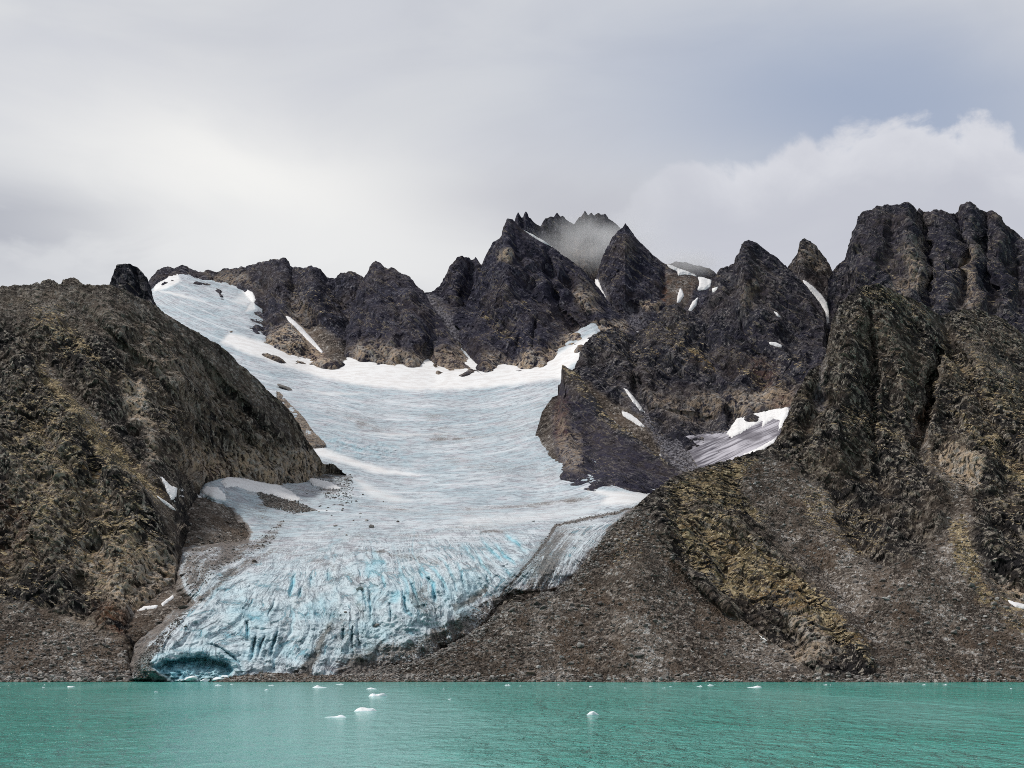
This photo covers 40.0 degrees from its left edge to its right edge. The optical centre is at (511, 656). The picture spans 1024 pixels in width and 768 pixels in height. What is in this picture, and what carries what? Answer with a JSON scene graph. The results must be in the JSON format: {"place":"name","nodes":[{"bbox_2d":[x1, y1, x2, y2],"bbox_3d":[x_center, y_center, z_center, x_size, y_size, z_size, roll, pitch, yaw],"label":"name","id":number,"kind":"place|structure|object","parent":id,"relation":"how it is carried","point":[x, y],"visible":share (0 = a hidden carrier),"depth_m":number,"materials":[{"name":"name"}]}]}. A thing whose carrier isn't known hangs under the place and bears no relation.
{"place":"outdoors","nodes":[
{"label":"outdoors","id":0,"kind":"place"},
{"bbox_2d":[0,282,345,681],"bbox_3d":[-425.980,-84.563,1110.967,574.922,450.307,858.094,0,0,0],"label":"hill","id":1,"kind":"structure","parent":0,"point":[116,403],"depth_m":983.45,"materials":[{"name":"brown stone"}]},
{"bbox_2d":[40,279,57,284],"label":"rock knob","id":2,"kind":"object","parent":1,"relation":"on","point":[47,282],"visible":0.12,"depth_m":1240.14,"materials":[{"name":"grey stone"}]},
{"bbox_2d":[0,599,133,681],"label":"scree","id":3,"kind":"structure","parent":1,"relation":"on","point":[64,653],"depth_m":738.83,"materials":[{"name":"stone"}]},
{"bbox_2d":[61,277,81,284],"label":"rock knob","id":4,"kind":"object","parent":1,"relation":"on","point":[71,281],"visible":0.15,"depth_m":1239.43,"materials":[{"name":"grey stone"}]},
{"bbox_2d":[109,264,160,309],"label":"rock tower","id":5,"kind":"structure","parent":1,"relation":"on","point":[131,279],"depth_m":1351.77,"materials":[{"name":"grey stone"}]},
{"bbox_2d":[157,496,175,510],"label":"snow patch","id":6,"kind":"object","parent":1,"relation":"on","point":[168,504],"visible":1,"depth_m":938.17,"materials":[{"name":"white snow"}]},
{"bbox_2d":[160,476,184,501],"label":"snow patch","id":7,"kind":"object","parent":1,"relation":"on","point":[171,491],"visible":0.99,"depth_m":953.62,"materials":[{"name":"white snow"}]},
{"bbox_2d":[125,493,248,643],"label":"moraine ground","id":8,"kind":"structure","parent":0,"point":[195,512],"depth_m":964.51,"materials":[{"name":"grey gravel"}]},
{"bbox_2d":[137,605,157,610],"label":"snow patch","id":9,"kind":"object","parent":8,"relation":"on","point":[148,607],"visible":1,"depth_m":802.02,"materials":[{"name":"white snow"}]},
{"bbox_2d":[161,595,173,605],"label":"snow patch","id":10,"kind":"object","parent":8,"relation":"on","point":[167,600],"visible":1,"depth_m":810.71,"materials":[{"name":"white snow"}]},
{"bbox_2d":[201,486,225,500],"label":"snow patch","id":11,"kind":"object","parent":8,"relation":"on","point":[215,493],"visible":1,"depth_m":1069.15,"materials":[{"name":"white snow"}]},
{"bbox_2d":[148,257,363,369],"bbox_3d":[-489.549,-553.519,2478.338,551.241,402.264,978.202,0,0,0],"label":"ridge","id":12,"kind":"structure","parent":0,"point":[315,304],"depth_m":2411.13,"materials":[{"name":"grey stone"}]},
{"bbox_2d":[245,290,255,302],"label":"snow patch","id":13,"kind":"object","parent":12,"relation":"on","point":[250,295],"visible":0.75,"depth_m":2484.32,"materials":[{"name":"white snow"}]},
{"bbox_2d":[286,316,322,352],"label":"snow patch","id":14,"kind":"object","parent":12,"relation":"on","point":[300,329],"visible":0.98,"depth_m":2254.70,"materials":[{"name":"white snow"}]},
{"bbox_2d":[214,672,398,681],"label":"gravel bar","id":15,"kind":"object","parent":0,"point":[277,675],"visible":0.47,"depth_m":701.50,"materials":[{"name":"gravel"}]},
{"bbox_2d":[130,274,654,681],"bbox_3d":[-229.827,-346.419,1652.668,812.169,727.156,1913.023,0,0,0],"label":"glacier","id":16,"kind":"object","parent":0,"point":[455,472],"visible":0.74,"depth_m":1036.40,"materials":[{"name":"white ice"}]},
{"bbox_2d":[220,477,301,500],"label":"snow patch","id":17,"kind":"object","parent":16,"relation":"on","point":[280,491],"visible":1,"depth_m":1143.96,"materials":[{"name":"white snow"}]},
{"bbox_2d":[277,384,291,390],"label":"boulder","id":18,"kind":"object","parent":16,"relation":"on","point":[284,387],"visible":0.98,"depth_m":1781.05,"materials":[{"name":"stone"}]},
{"bbox_2d":[276,392,325,448],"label":"bedrock ledge","id":19,"kind":"object","parent":16,"relation":"on","point":[314,440],"visible":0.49,"depth_m":1466.59,"materials":[{"name":"grey stone"}]},
{"bbox_2d":[309,478,340,488],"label":"snow patch","id":20,"kind":"object","parent":16,"relation":"on","point":[321,483],"visible":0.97,"depth_m":1221.30,"materials":[{"name":"white snow"}]},
{"bbox_2d":[134,473,632,680],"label":"debris","id":21,"kind":"object","parent":16,"relation":"on","point":[269,501],"visible":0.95,"depth_m":811.06,"materials":[{"name":"stone"}]},
{"bbox_2d":[344,261,480,376],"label":"domed peak","id":22,"kind":"structure","parent":0,"point":[394,319],"depth_m":2225.09,"materials":[{"name":"grey stone"}]},
{"bbox_2d":[425,292,468,347],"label":"back wall","id":23,"kind":"structure","parent":0,"point":[446,312],"depth_m":2408.84,"materials":[{"name":"grey stone"}]},
{"bbox_2d":[426,256,481,306],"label":"shoulder peak","id":24,"kind":"structure","parent":0,"point":[458,283],"depth_m":2496.58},
{"bbox_2d":[0,681,1023,767],"bbox_3d":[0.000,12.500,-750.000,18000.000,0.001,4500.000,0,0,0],"label":"water","id":25,"kind":"structure","parent":0,"point":[208,724],"depth_m":256.27,"materials":[{"name":"teal liquid"}]},
{"bbox_2d":[184,676,197,681],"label":"ice block","id":26,"kind":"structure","parent":25,"relation":"on","point":[191,678],"depth_m":706.06,"materials":[{"name":"white ice"}]},
{"bbox_2d":[212,677,222,680],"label":"ice block","id":27,"kind":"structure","parent":25,"relation":"on","point":[216,678],"depth_m":704.77,"materials":[{"name":"white ice"}]},
{"bbox_2d":[328,715,344,717],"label":"ice floe","id":28,"kind":"object","parent":25,"relation":"on","point":[340,716],"visible":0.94,"depth_m":290.08,"materials":[{"name":"white ice"}]},
{"bbox_2d":[355,707,375,711],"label":"ice floe","id":29,"kind":"object","parent":25,"relation":"on","point":[361,709],"visible":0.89,"depth_m":322.84,"materials":[{"name":"white ice"}]},
{"bbox_2d":[369,693,386,696],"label":"ice floe","id":30,"kind":"object","parent":25,"relation":"on","point":[375,695],"visible":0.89,"depth_m":444.94,"materials":[{"name":"white ice"}]},
{"bbox_2d":[0,669,1023,682],"bbox_3d":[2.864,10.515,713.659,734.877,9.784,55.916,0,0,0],"label":"shore stones","id":31,"kind":"object","parent":25,"relation":"in","point":[62,677],"visible":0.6,"depth_m":701.26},
{"bbox_2d":[587,711,598,714],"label":"ice floe","id":32,"kind":"object","parent":25,"relation":"on","point":[592,713],"visible":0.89,"depth_m":303.18,"materials":[{"name":"white ice"}]},
{"bbox_2d":[0,0,1023,292],"label":"sky","id":33,"kind":"structure","parent":0,"point":[335,137],"materials":[{"name":"grey"}]},
{"bbox_2d":[453,218,636,372],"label":"pyramid peak","id":34,"kind":"structure","parent":0,"point":[532,302],"depth_m":2301.24,"materials":[{"name":"grey stone"}]},
{"bbox_2d":[524,230,551,246],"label":"snow patch","id":35,"kind":"object","parent":34,"relation":"on","point":[539,239],"visible":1,"depth_m":2445.38,"materials":[{"name":"white snow"}]},
{"bbox_2d":[481,211,619,282],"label":"summit","id":36,"kind":"structure","parent":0,"point":[583,242],"depth_m":2844.01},
{"bbox_2d":[535,365,683,493],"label":"rock spur","id":37,"kind":"structure","parent":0,"point":[579,432],"depth_m":1416.43,"materials":[{"name":"grey stone"}]},
{"bbox_2d":[558,304,733,454],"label":"crag","id":38,"kind":"structure","parent":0,"point":[660,368],"depth_m":1591.35,"materials":[{"name":"grey stone"}]},
{"bbox_2d":[622,411,644,426],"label":"snow patch","id":39,"kind":"object","parent":38,"relation":"on","point":[632,418],"visible":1,"depth_m":1509.51,"materials":[{"name":"white snow"}]},
{"bbox_2d":[624,388,644,412],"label":"snow patch","id":40,"kind":"object","parent":38,"relation":"on","point":[634,401],"visible":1,"depth_m":1555.20,"materials":[{"name":"white snow"}]},
{"bbox_2d":[596,223,709,331],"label":"summit cone","id":41,"kind":"object","parent":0,"point":[641,285],"visible":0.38,"depth_m":2545.23,"materials":[{"name":"grey stone"}]},
{"bbox_2d":[595,279,605,296],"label":"snow patch","id":42,"kind":"object","parent":41,"relation":"on","point":[597,283],"visible":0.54,"depth_m":2572.44,"materials":[{"name":"white snow"}]},
{"bbox_2d":[677,288,683,302],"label":"snow patch","id":43,"kind":"object","parent":41,"relation":"on","point":[680,296],"visible":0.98,"depth_m":2524.04,"materials":[{"name":"white snow"}]},
{"bbox_2d":[667,264,710,290],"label":"snow patch","id":44,"kind":"object","parent":41,"relation":"on","point":[704,283],"visible":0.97,"depth_m":2596.40,"materials":[{"name":"white snow"}]},
{"bbox_2d":[689,298,697,310],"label":"snow patch","id":45,"kind":"object","parent":41,"relation":"on","point":[693,305],"visible":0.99,"depth_m":2500.55,"materials":[{"name":"white snow"}]},
{"bbox_2d":[669,261,715,279],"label":"hill","id":46,"kind":"structure","parent":0,"point":[702,271],"depth_m":3155.16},
{"bbox_2d":[376,283,1023,681],"bbox_3d":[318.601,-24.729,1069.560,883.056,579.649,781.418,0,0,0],"label":"mountain","id":47,"kind":"structure","parent":0,"point":[886,387],"depth_m":867.30,"materials":[{"name":"brown stone"}]},
{"bbox_2d":[363,345,1023,681],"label":"scree","id":48,"kind":"structure","parent":47,"relation":"on","point":[390,668],"depth_m":767.23,"materials":[{"name":"stone"}]},
{"bbox_2d":[1008,600,1023,608],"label":"snow patch","id":49,"kind":"object","parent":47,"relation":"on","point":[1018,605],"visible":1,"depth_m":779.24,"materials":[{"name":"white snow"}]},
{"bbox_2d":[660,407,790,471],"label":"ice basin","id":50,"kind":"object","parent":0,"point":[674,453],"visible":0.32,"depth_m":1422.71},
{"bbox_2d":[686,418,782,467],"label":"ice sheet","id":51,"kind":"object","parent":50,"relation":"on","point":[714,448],"visible":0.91,"depth_m":1425.98,"materials":[{"name":"grey ice"}]},
{"bbox_2d":[727,407,788,437],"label":"snow patch","id":52,"kind":"object","parent":50,"relation":"on","point":[740,425],"visible":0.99,"depth_m":1467.40,"materials":[{"name":"white snow"}]},
{"bbox_2d":[743,438,775,454],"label":"snow patch","id":53,"kind":"object","parent":50,"relation":"on","point":[764,446],"visible":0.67,"depth_m":1387.90,"materials":[{"name":"white snow"}]},
{"bbox_2d":[696,240,826,422],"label":"peak","id":54,"kind":"structure","parent":0,"point":[757,284],"depth_m":1655.30,"materials":[{"name":"grey stone"}]},
{"bbox_2d":[769,342,781,346],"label":"snow patch","id":55,"kind":"object","parent":54,"relation":"on","point":[775,344],"visible":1,"depth_m":1621.61,"materials":[{"name":"white snow"}]},
{"bbox_2d":[803,280,829,322],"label":"snow patch","id":56,"kind":"object","parent":54,"relation":"on","point":[818,296],"visible":0.64,"depth_m":1790.51,"materials":[{"name":"white snow"}]},
{"bbox_2d":[788,238,831,322],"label":"rock pinnacle","id":57,"kind":"object","parent":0,"point":[809,264],"visible":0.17,"depth_m":1834.89,"materials":[{"name":"grey stone"}]},
{"bbox_2d":[826,201,1023,347],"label":"massif","id":58,"kind":"structure","parent":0,"point":[969,255],"depth_m":1724.69,"materials":[{"name":"grey stone"}]}
]}

